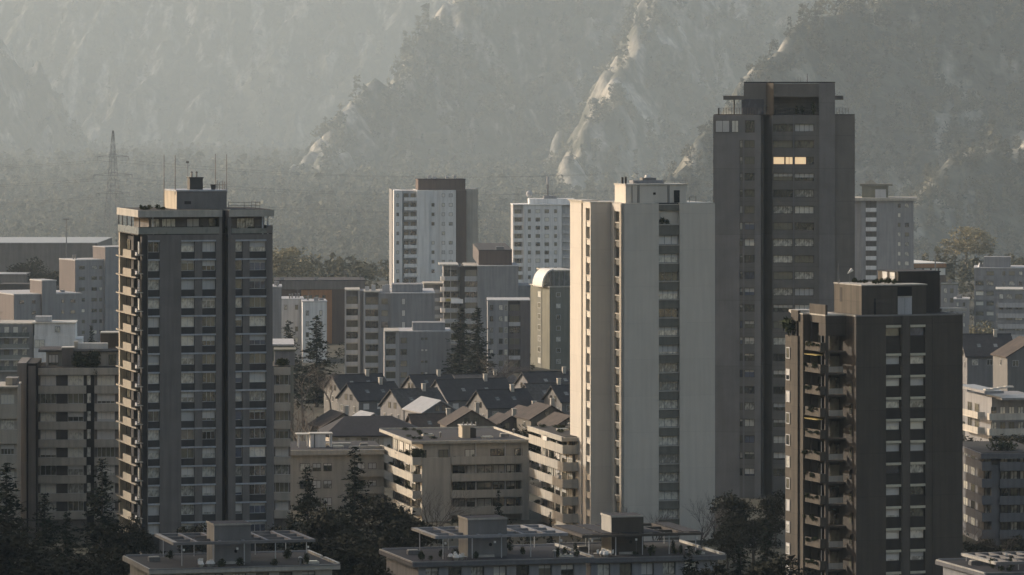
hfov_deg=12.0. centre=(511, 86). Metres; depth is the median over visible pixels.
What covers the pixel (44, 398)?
window
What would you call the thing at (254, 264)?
window
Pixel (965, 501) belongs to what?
window
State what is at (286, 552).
potted plant
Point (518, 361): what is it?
balcony window
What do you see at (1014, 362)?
window
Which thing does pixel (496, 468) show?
window
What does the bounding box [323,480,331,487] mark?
window
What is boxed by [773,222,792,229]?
window
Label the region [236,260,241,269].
window
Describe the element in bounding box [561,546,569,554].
potted plant
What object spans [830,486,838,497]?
balcony door
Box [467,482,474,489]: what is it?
window
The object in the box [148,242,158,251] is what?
window
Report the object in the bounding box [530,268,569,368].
apartment tower
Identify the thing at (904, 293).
door
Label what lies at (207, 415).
window
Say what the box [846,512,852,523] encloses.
balcony door
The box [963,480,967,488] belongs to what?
window
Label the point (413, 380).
gabled house
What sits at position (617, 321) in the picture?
window
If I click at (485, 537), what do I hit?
apartment building
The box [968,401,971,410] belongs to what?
window
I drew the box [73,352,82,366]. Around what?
potted plant
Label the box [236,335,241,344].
window
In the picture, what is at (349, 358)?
balcony window
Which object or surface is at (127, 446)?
balcony window
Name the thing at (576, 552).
potted plant
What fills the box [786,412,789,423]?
window
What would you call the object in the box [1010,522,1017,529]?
window
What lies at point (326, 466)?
window
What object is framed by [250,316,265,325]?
window
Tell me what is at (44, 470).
window
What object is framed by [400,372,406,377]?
window
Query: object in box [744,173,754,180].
window
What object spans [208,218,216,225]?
terrace door
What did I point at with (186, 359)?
window
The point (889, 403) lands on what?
window
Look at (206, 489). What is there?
window
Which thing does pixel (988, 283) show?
window
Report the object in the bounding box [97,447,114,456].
window
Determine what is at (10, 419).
apartment block
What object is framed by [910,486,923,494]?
window
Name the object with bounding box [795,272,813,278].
window
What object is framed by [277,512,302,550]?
conifer tree
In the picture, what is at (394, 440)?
window
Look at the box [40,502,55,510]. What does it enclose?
window
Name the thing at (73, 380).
window
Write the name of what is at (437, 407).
window
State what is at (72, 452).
window
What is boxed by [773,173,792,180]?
window
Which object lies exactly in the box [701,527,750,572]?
bushy tree
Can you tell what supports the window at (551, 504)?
in the apartment block at (563, 497)
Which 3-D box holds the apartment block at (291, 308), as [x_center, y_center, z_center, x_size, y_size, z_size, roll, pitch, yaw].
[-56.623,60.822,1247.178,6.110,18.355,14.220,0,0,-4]
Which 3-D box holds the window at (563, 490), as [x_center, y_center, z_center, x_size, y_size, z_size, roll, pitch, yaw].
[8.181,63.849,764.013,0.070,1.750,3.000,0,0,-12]
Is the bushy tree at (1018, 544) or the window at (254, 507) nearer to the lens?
the bushy tree at (1018, 544)
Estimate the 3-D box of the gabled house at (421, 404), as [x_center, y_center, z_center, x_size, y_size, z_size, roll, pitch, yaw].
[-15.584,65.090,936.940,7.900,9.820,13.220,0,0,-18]
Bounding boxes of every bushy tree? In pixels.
[0,515,61,574]
[5,555,96,574]
[6,257,47,278]
[27,267,58,289]
[39,544,135,574]
[86,522,157,574]
[116,514,157,552]
[171,522,206,552]
[251,524,284,550]
[289,493,368,558]
[310,529,385,574]
[351,495,420,560]
[351,560,395,574]
[366,509,437,561]
[496,423,532,455]
[515,423,540,463]
[682,559,736,574]
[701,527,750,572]
[708,493,758,536]
[718,513,783,565]
[734,553,815,574]
[755,489,784,548]
[963,436,996,440]
[963,541,984,557]
[968,545,1005,555]
[972,538,1003,551]
[990,434,1015,440]
[999,434,1023,443]
[1000,534,1023,551]
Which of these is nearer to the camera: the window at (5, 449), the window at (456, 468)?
the window at (5, 449)
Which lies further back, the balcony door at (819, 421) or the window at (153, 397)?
the window at (153, 397)
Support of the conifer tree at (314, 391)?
on the ground
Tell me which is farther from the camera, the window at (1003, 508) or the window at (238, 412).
the window at (1003, 508)
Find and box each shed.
[0,272,30,283]
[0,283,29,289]
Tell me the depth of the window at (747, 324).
826.13 m
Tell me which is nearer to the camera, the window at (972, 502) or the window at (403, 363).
the window at (972, 502)
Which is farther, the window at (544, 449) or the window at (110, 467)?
the window at (544, 449)
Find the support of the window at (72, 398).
in the apartment block at (69, 424)
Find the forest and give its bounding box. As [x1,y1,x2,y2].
[0,0,1023,294]
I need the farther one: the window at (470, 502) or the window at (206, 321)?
the window at (470, 502)
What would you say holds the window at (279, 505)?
in the apartment block at (69, 424)
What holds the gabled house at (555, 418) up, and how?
on the ground
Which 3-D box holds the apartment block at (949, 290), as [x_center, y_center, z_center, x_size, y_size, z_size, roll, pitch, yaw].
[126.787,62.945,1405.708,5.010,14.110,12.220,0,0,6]
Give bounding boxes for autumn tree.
[273,245,316,276]
[938,226,998,266]
[968,319,995,332]
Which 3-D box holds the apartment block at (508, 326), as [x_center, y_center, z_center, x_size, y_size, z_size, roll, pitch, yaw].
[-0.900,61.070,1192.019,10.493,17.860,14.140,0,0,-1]
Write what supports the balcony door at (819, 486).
in the residential tower at (873, 428)
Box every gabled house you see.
[308,406,348,431]
[322,369,386,412]
[335,377,397,415]
[352,410,378,415]
[378,383,446,420]
[400,370,453,387]
[402,396,456,419]
[405,408,450,426]
[430,374,509,408]
[437,402,497,426]
[452,370,516,383]
[466,384,533,418]
[488,408,516,431]
[504,401,536,414]
[513,367,569,387]
[514,398,564,469]
[521,378,569,402]
[537,412,569,481]
[541,385,569,414]
[963,329,1012,421]
[990,336,1023,391]
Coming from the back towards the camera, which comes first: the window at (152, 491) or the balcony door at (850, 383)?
the window at (152, 491)
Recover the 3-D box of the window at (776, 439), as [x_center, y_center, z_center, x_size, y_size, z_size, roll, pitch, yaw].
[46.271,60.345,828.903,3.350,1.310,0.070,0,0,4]
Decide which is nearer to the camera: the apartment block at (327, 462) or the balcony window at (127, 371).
the balcony window at (127, 371)
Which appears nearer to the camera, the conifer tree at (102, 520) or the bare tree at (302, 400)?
the conifer tree at (102, 520)
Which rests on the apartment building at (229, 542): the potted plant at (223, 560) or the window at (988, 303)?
the potted plant at (223, 560)
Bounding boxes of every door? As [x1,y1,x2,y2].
[151,218,159,226]
[162,218,175,226]
[186,218,198,226]
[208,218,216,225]
[236,218,253,227]
[674,190,679,202]
[818,333,821,342]
[818,356,821,364]
[818,376,821,385]
[818,398,821,407]
[818,420,821,429]
[818,441,821,451]
[818,463,821,473]
[818,485,821,495]
[818,506,821,516]
[818,528,821,538]
[818,550,821,560]
[830,336,838,349]
[830,356,838,366]
[830,378,838,388]
[830,399,838,409]
[830,421,838,437]
[830,443,838,453]
[830,465,838,475]
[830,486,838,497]
[830,508,838,524]
[830,530,838,540]
[830,552,838,562]
[845,403,852,414]
[846,381,852,392]
[846,425,852,436]
[846,446,852,457]
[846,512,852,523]
[846,533,852,544]
[846,555,852,566]
[898,287,911,313]
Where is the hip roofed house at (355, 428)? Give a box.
[318,416,416,481]
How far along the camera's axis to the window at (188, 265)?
727.28 m
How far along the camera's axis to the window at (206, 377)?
728.17 m
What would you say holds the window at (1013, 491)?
in the apartment block at (993, 490)
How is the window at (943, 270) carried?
in the hall at (928, 265)
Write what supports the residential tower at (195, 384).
on the ground
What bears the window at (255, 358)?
in the residential tower at (195, 384)
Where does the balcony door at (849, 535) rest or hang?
in the residential tower at (873, 428)
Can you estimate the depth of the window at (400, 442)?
800.13 m
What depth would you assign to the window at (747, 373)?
826.13 m
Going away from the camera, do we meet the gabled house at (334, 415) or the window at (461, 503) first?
the window at (461, 503)
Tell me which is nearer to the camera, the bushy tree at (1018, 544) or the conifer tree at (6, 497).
the conifer tree at (6, 497)
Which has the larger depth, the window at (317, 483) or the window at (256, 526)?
the window at (317, 483)
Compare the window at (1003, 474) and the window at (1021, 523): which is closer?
the window at (1003, 474)
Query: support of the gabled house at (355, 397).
on the ground
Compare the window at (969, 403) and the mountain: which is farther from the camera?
the mountain
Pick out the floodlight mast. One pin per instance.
(66, 235)
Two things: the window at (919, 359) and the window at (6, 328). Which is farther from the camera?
the window at (6, 328)
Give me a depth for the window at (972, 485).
750.00 m
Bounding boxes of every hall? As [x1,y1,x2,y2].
[0,237,111,288]
[914,260,945,306]
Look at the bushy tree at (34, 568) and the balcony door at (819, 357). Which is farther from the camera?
the balcony door at (819, 357)
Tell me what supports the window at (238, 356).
in the residential tower at (195, 384)
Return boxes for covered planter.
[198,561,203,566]
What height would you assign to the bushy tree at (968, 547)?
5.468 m
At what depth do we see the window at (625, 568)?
619.65 m
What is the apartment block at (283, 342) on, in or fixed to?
on the ground
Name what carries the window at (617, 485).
in the residential tower at (642, 353)
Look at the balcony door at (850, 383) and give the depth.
629.33 m
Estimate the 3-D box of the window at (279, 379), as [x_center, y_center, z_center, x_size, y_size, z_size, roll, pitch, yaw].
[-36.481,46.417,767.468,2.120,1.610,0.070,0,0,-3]
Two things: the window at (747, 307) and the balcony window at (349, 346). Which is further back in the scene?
the balcony window at (349, 346)
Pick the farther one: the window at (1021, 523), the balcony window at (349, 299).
the balcony window at (349, 299)
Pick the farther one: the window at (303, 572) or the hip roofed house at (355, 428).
the hip roofed house at (355, 428)
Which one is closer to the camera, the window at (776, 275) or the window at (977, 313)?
the window at (776, 275)
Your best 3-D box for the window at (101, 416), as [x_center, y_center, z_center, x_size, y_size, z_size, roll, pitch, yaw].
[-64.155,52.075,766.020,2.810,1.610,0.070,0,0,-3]
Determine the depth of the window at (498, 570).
603.23 m
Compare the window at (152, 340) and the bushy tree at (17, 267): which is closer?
the window at (152, 340)
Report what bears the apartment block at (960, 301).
on the ground
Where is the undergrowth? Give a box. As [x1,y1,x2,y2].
[28,284,1008,574]
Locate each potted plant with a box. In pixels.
[72,352,84,362]
[72,360,82,366]
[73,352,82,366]
[80,356,94,366]
[85,352,100,366]
[89,356,100,366]
[165,550,174,558]
[219,558,226,566]
[235,558,244,564]
[270,558,279,565]
[283,548,290,558]
[303,552,308,563]
[395,478,402,484]
[418,550,424,560]
[473,551,478,558]
[507,542,513,549]
[520,546,525,554]
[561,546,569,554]
[574,549,580,555]
[647,544,656,555]
[671,540,675,549]
[779,316,795,336]
[810,103,815,114]
[988,557,996,568]
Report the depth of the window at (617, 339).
747.99 m
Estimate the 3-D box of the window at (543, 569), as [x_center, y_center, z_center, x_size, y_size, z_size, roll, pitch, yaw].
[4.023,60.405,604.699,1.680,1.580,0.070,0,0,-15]
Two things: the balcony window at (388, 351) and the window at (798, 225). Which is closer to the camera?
the window at (798, 225)
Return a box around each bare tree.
[290,396,329,440]
[294,356,329,424]
[307,369,339,408]
[369,492,413,540]
[412,486,477,546]
[477,355,532,381]
[484,354,520,376]
[645,508,677,540]
[682,498,726,544]
[702,494,727,543]
[963,522,993,544]
[981,533,1017,551]
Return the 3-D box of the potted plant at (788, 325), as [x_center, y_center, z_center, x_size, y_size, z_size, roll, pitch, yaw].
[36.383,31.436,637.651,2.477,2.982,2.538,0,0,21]
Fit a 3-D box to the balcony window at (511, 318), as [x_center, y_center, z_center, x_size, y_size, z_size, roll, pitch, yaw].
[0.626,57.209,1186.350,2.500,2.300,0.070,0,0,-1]
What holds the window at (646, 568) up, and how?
in the apartment building at (621, 535)
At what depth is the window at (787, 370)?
638.39 m
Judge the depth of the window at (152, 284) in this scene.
726.04 m
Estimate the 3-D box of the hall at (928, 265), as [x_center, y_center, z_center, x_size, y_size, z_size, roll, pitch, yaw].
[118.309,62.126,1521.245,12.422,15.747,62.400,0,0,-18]
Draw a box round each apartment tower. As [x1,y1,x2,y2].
[389,175,477,287]
[510,176,573,283]
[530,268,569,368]
[855,180,916,281]
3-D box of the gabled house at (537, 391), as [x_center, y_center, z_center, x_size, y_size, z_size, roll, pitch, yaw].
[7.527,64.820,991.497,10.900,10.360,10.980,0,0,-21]
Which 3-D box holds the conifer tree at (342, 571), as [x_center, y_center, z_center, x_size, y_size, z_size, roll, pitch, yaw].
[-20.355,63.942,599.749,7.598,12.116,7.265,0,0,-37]
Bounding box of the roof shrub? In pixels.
[986,439,1017,450]
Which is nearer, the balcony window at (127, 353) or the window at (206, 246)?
the window at (206, 246)
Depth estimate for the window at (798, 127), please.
828.56 m
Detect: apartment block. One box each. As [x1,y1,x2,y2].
[0,279,81,335]
[0,311,83,381]
[0,376,21,523]
[17,331,295,531]
[59,245,118,342]
[273,281,281,338]
[273,339,293,440]
[274,270,364,343]
[282,288,303,359]
[290,432,383,510]
[301,293,326,362]
[345,283,434,374]
[379,422,528,521]
[384,321,450,387]
[422,243,530,354]
[487,297,529,372]
[527,422,577,524]
[941,279,958,312]
[953,289,969,332]
[963,384,1023,440]
[963,441,1023,547]
[974,256,1023,332]
[995,286,1023,338]
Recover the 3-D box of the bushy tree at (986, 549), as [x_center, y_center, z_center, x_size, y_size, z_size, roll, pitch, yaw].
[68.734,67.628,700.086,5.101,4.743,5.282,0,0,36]
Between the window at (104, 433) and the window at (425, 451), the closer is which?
the window at (104, 433)
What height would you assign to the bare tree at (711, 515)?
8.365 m
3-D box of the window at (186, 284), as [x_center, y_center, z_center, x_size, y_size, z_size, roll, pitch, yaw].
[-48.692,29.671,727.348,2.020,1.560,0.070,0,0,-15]
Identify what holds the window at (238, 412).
in the residential tower at (195, 384)
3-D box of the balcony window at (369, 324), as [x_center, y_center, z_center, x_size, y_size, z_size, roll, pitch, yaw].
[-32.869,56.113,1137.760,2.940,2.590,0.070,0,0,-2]
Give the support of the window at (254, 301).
in the residential tower at (195, 384)
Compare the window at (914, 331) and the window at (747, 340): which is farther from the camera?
the window at (747, 340)
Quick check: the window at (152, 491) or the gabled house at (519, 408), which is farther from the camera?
the gabled house at (519, 408)
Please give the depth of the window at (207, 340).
728.17 m
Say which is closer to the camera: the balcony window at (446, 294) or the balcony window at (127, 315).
the balcony window at (127, 315)
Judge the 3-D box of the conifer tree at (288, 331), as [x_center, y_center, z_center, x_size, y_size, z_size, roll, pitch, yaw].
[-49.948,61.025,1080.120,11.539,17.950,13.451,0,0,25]
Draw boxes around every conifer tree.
[0,463,37,573]
[21,492,72,568]
[46,511,85,572]
[68,458,128,564]
[87,326,94,342]
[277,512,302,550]
[279,320,307,397]
[281,466,332,549]
[294,315,341,406]
[323,447,373,573]
[334,555,353,574]
[439,307,473,374]
[458,306,499,373]
[494,490,501,515]
[546,512,556,542]
[679,546,699,574]
[728,544,751,574]
[746,519,781,573]
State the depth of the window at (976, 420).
917.13 m
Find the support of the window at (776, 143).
in the residential tower at (783, 187)
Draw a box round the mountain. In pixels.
[0,0,1023,283]
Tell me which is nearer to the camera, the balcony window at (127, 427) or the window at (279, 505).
the balcony window at (127, 427)
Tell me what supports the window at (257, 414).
in the residential tower at (195, 384)
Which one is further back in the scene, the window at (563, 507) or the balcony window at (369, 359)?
the balcony window at (369, 359)
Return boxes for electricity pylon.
[93,130,132,244]
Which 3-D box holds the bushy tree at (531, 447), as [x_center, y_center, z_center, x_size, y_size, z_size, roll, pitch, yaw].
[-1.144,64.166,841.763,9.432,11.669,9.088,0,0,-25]
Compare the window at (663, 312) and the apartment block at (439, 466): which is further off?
the apartment block at (439, 466)
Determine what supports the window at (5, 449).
in the apartment block at (10, 419)
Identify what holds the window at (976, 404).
in the apartment block at (988, 412)
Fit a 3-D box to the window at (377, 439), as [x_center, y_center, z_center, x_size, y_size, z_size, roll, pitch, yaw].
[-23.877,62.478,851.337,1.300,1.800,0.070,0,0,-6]
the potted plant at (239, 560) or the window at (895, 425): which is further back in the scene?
the window at (895, 425)
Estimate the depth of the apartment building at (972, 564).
607.38 m
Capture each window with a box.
[1,395,13,403]
[1,420,13,428]
[1,445,13,454]
[1,470,13,479]
[4,326,9,332]
[4,338,9,343]
[4,349,9,354]
[4,360,9,365]
[13,326,18,332]
[13,338,18,343]
[13,349,18,354]
[22,326,26,332]
[22,338,26,343]
[22,349,26,354]
[34,340,44,347]
[40,375,55,385]
[40,394,55,403]
[40,412,55,421]
[40,430,55,439]
[40,448,55,456]
[40,466,55,474]
[40,484,55,492]
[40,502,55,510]
[48,354,58,364]
[55,326,59,331]
[68,375,83,385]
[68,394,83,403]
[68,412,83,420]
[68,430,83,438]
[68,448,83,456]
[68,465,83,474]
[68,483,83,492]
[68,501,83,510]
[97,375,114,385]
[97,394,114,402]
[97,412,114,420]
[97,429,114,438]
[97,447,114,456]
[97,465,114,474]
[97,483,114,492]
[100,501,114,510]
[109,354,115,364]
[126,239,129,248]
[126,258,129,266]
[126,276,129,285]
[126,295,129,303]
[126,314,129,322]
[126,332,129,341]
[126,351,129,359]
[126,370,129,378]
[126,388,129,396]
[126,407,129,415]
[126,426,129,433]
[126,444,129,452]
[126,463,129,470]
[126,481,129,489]
[126,500,129,508]
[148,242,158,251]
[148,261,158,270]
[148,280,158,289]
[148,298,158,308]
[148,317,158,327]
[148,336,158,345]
[148,355,158,364]
[148,374,158,383]
[148,392,158,402]
[148,411,158,421]
[148,430,158,439]
[148,449,158,458]
[148,468,158,477]
[148,486,158,496]
[148,505,158,515]
[148,524,158,533]
[181,242,193,251]
[181,260,193,270]
[181,279,193,289]
[181,298,193,307]
[181,317,193,326]
[181,336,193,345]
[181,354,193,364]
[181,373,193,382]
[181,392,193,401]
[181,411,193,420]
[181,429,193,439]
[181,448,193,458]
[181,467,193,476]
[181,486,193,495]
[181,504,193,514]
[181,523,193,529]
[202,241,214,251]
[202,260,214,270]
[202,279,214,288]
[202,298,214,307]
[202,316,214,326]
[202,335,214,345]
[202,354,214,363]
[202,373,214,382]
[202,391,214,401]
[202,410,214,420]
[202,429,214,438]
[202,448,214,457]
[202,466,214,476]
[202,485,214,495]
[202,504,214,513]
[236,241,241,251]
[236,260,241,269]
[236,279,241,288]
[236,297,241,307]
[236,316,241,325]
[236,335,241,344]
[236,354,241,363]
[236,372,241,382]
[236,391,241,400]
[236,410,241,419]
[236,428,241,438]
[236,447,241,456]
[236,466,241,475]
[236,485,241,494]
[236,503,241,513]
[250,241,265,250]
[250,260,265,269]
[250,278,265,288]
[250,297,265,307]
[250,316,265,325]
[250,335,265,344]
[250,353,265,363]
[250,372,265,381]
[250,391,265,400]
[250,409,265,419]
[250,428,265,437]
[250,447,265,456]
[250,465,265,475]
[250,484,265,494]
[250,503,265,512]
[250,521,265,530]
[256,572,268,574]
[275,375,288,384]
[275,393,288,402]
[275,411,288,420]
[275,429,288,438]
[275,447,288,456]
[275,465,288,473]
[275,483,288,491]
[275,501,288,509]
[279,572,291,574]
[300,463,309,470]
[302,571,314,574]
[313,463,320,470]
[313,480,320,487]
[323,463,331,470]
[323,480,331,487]
[323,498,331,505]
[346,296,357,303]
[346,309,357,314]
[346,320,357,326]
[346,332,357,338]
[346,343,357,349]
[346,355,357,361]
[346,367,357,372]
[357,463,364,468]
[363,403,368,409]
[366,297,377,304]
[366,310,377,315]
[366,321,377,327]
[366,333,377,339]
[366,344,377,350]
[366,356,377,362]
[366,368,377,372]
[368,463,375,468]
[368,480,375,485]
[372,437,379,444]
[381,298,387,304]
[381,310,387,315]
[381,321,387,327]
[384,437,390,446]
[386,336,394,343]
[386,349,394,354]
[386,360,394,366]
[386,372,394,377]
[393,438,396,449]
[393,490,396,498]
[399,440,402,451]
[400,337,406,343]
[400,349,406,354]
[400,360,406,366]
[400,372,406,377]
[406,443,409,451]
[406,463,409,471]
[412,482,415,490]
[415,450,426,457]
[416,466,419,473]
[416,483,419,490]
[426,568,437,574]
[435,405,439,410]
[439,450,447,456]
[444,270,456,275]
[444,281,456,286]
[444,292,456,297]
[444,302,456,307]
[444,313,456,318]
[445,323,456,328]
[448,567,460,574]
[453,403,458,408]
[453,465,464,472]
[453,482,464,489]
[453,499,464,506]
[465,270,476,275]
[465,281,476,286]
[465,292,476,297]
[465,303,476,307]
[465,313,476,318]
[465,324,476,328]
[465,449,474,455]
[467,465,474,472]
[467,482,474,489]
[467,499,474,506]
[471,567,482,574]
[477,465,491,472]
[477,482,491,489]
[477,498,491,505]
[490,449,503,455]
[493,465,503,472]
[493,481,503,488]
[493,498,503,505]
[494,566,505,574]
[506,464,514,472]
[506,481,514,488]
[506,498,514,505]
[509,305,519,310]
[509,316,519,321]
[509,327,519,332]
[509,338,519,343]
[509,349,519,355]
[509,360,519,366]
[515,209,521,213]
[515,217,521,221]
[515,242,521,246]
[515,250,521,254]
[515,448,520,455]
[516,464,519,471]
[516,481,519,488]
[516,498,519,505]
[516,565,527,574]
[539,565,550,574]
[543,448,546,456]
[549,467,553,475]
[549,501,553,509]
[555,452,559,460]
[555,486,559,494]
[561,564,572,574]
[562,454,565,461]
[562,471,565,479]
[562,488,565,496]
[562,506,565,513]
[568,454,572,461]
[568,471,572,478]
[568,488,572,496]
[568,506,572,513]
[598,564,609,574]
[616,211,619,221]
[616,229,619,239]
[616,247,619,257]
[616,265,619,275]
[616,284,619,293]
[616,302,619,312]
[616,320,619,330]
[616,338,619,348]
[616,356,619,366]
[616,374,619,384]
[616,392,619,403]
[616,411,619,421]
[616,429,619,439]
[616,447,619,457]
[616,465,619,475]
[616,483,619,493]
[616,501,619,512]
[620,563,630,574]
[641,563,652,574]
[659,235,677,244]
[659,254,677,262]
[659,272,677,280]
[659,290,677,298]
[659,308,677,317]
[659,327,677,335]
[659,345,677,353]
[659,363,677,371]
[659,381,677,390]
[659,399,677,408]
[659,418,677,426]
[659,436,677,444]
[659,454,677,463]
[659,472,677,481]
[659,491,677,499]
[659,509,677,517]
[663,562,674,574]
[685,562,695,570]
[715,120,729,131]
[732,120,738,131]
[744,140,754,147]
[744,157,754,163]
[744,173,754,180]
[744,190,754,196]
[744,206,754,212]
[744,222,754,229]
[744,239,754,245]
[744,255,754,262]
[744,271,754,278]
[744,288,754,294]
[744,304,754,311]
[744,321,754,327]
[744,337,754,344]
[744,353,754,360]
[744,370,754,376]
[744,386,754,393]
[744,403,754,409]
[744,419,754,426]
[744,435,754,442]
[744,452,754,458]
[744,468,754,475]
[745,120,754,131]
[773,124,792,131]
[773,140,792,147]
[773,157,784,163]
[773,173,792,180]
[773,190,792,196]
[773,206,792,213]
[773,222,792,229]
[773,239,792,246]
[773,255,792,262]
[773,272,792,278]
[773,288,792,295]
[773,304,792,311]
[773,321,785,328]
[773,337,784,344]
[773,354,784,360]
[773,370,784,377]
[773,387,784,393]
[773,403,784,410]
[773,419,784,426]
[773,436,784,442]
[773,452,784,459]
[773,469,784,475]
[785,157,792,163]
[786,347,789,358]
[786,369,789,380]
[786,390,789,401]
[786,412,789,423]
[786,434,789,445]
[786,456,789,467]
[786,477,789,488]
[786,499,789,510]
[786,521,789,532]
[786,542,789,554]
[795,124,813,131]
[795,140,813,147]
[795,157,805,163]
[795,173,813,180]
[795,190,813,196]
[795,206,813,213]
[795,222,813,229]
[795,239,813,246]
[795,255,813,262]
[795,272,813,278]
[795,288,813,295]
[795,305,808,308]
[807,157,813,163]
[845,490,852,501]
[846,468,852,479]
[882,271,887,278]
[886,327,899,335]
[886,356,899,364]
[886,378,899,386]
[886,400,899,407]
[886,421,899,429]
[886,443,899,451]
[886,465,899,473]
[886,487,899,495]
[886,509,899,517]
[886,531,899,538]
[886,552,899,560]
[890,272,894,279]
[910,327,923,335]
[910,355,923,363]
[910,377,923,385]
[910,399,923,407]
[910,421,923,429]
[910,443,923,450]
[910,464,923,472]
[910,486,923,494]
[910,508,923,516]
[910,530,923,538]
[910,551,923,559]
[939,268,945,274]
[963,464,967,472]
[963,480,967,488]
[963,497,967,505]
[963,514,967,522]
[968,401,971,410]
[968,417,971,425]
[971,467,974,474]
[971,483,974,491]
[971,500,974,508]
[971,517,974,525]
[972,359,977,364]
[975,281,983,285]
[975,291,983,295]
[975,301,983,305]
[975,311,983,315]
[975,403,978,411]
[975,418,978,426]
[984,471,988,478]
[984,488,988,495]
[984,505,988,512]
[984,522,988,529]
[986,271,993,274]
[986,281,993,285]
[986,291,993,295]
[986,301,993,305]
[986,311,993,315]
[987,359,992,364]
[991,407,996,412]
[991,422,996,428]
[1000,407,1005,412]
[1000,422,1005,428]
[1000,471,1007,478]
[1000,488,1007,495]
[1000,505,1007,512]
[1000,522,1007,529]
[1006,294,1012,298]
[1009,271,1014,275]
[1009,281,1014,285]
[1009,406,1014,412]
[1009,422,1014,428]
[1010,471,1017,478]
[1010,488,1017,495]
[1010,505,1017,512]
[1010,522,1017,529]
[1012,360,1018,365]
[1015,294,1022,298]
[1018,406,1023,412]
[1018,422,1023,427]
[1020,471,1023,478]
[1020,488,1023,495]
[1020,505,1023,512]
[1020,522,1023,529]
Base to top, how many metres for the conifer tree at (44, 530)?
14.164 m
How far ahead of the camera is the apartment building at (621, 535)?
623.40 m
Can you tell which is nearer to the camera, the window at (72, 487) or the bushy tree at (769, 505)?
the bushy tree at (769, 505)
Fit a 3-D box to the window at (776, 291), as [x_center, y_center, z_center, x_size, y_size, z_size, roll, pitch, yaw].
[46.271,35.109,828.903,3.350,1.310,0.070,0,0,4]
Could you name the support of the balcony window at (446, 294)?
in the apartment block at (491, 272)
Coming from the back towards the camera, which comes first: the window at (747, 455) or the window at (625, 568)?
the window at (747, 455)
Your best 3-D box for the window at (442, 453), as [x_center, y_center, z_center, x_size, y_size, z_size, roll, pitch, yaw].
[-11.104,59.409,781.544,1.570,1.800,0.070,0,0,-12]
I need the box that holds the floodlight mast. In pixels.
[63,219,69,257]
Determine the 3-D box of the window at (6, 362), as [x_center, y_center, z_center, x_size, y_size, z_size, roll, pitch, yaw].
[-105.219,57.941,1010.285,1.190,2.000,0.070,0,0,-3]
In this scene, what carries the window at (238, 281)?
in the residential tower at (195, 384)
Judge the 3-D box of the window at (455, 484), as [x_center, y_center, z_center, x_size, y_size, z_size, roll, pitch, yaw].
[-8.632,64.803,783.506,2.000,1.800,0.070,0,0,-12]
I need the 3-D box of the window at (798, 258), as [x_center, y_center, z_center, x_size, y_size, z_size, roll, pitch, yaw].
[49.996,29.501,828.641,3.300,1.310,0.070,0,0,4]
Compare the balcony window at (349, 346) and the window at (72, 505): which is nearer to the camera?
the window at (72, 505)
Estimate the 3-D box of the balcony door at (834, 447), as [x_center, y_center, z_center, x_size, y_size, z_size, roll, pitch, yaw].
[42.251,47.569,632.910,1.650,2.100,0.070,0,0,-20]
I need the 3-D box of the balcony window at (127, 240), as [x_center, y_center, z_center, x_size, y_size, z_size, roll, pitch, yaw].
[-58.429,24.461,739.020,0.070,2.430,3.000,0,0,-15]
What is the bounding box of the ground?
[14,228,989,574]
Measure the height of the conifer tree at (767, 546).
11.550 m
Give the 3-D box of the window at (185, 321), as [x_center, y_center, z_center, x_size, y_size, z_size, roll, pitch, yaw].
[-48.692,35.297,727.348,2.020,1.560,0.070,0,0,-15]
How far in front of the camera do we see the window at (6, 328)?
1010.22 m
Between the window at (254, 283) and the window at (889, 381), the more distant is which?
the window at (254, 283)
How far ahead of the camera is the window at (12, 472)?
748.72 m
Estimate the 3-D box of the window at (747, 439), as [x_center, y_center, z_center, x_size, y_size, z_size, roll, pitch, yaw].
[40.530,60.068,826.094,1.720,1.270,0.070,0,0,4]
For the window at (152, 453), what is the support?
in the residential tower at (195, 384)
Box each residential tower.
[116,154,273,553]
[568,173,714,540]
[713,74,854,497]
[785,268,966,574]
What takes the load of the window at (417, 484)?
in the apartment block at (439, 466)
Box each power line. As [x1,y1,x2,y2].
[99,160,708,176]
[102,179,708,194]
[132,160,707,176]
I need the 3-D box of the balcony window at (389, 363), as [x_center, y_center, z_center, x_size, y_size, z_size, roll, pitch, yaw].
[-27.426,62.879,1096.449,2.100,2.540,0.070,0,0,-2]
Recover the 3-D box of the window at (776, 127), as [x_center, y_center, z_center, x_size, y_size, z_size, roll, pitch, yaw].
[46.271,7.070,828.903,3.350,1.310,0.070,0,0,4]
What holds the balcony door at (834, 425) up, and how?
in the residential tower at (873, 428)
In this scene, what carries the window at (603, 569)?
in the apartment building at (621, 535)
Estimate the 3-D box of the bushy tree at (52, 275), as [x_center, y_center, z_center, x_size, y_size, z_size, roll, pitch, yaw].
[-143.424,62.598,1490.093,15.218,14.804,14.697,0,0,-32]
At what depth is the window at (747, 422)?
826.13 m
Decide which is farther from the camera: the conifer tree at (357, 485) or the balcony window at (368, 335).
the balcony window at (368, 335)
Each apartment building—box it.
[123,520,339,574]
[379,515,594,574]
[547,512,725,574]
[935,551,1023,574]
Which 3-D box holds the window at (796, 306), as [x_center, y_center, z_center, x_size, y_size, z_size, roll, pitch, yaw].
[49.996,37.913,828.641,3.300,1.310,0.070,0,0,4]
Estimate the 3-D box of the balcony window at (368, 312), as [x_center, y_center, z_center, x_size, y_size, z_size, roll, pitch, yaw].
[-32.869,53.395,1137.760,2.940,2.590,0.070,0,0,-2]
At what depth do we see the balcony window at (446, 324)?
1269.89 m
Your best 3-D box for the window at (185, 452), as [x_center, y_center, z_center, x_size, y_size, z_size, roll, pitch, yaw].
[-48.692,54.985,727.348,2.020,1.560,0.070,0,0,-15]
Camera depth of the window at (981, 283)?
1339.64 m

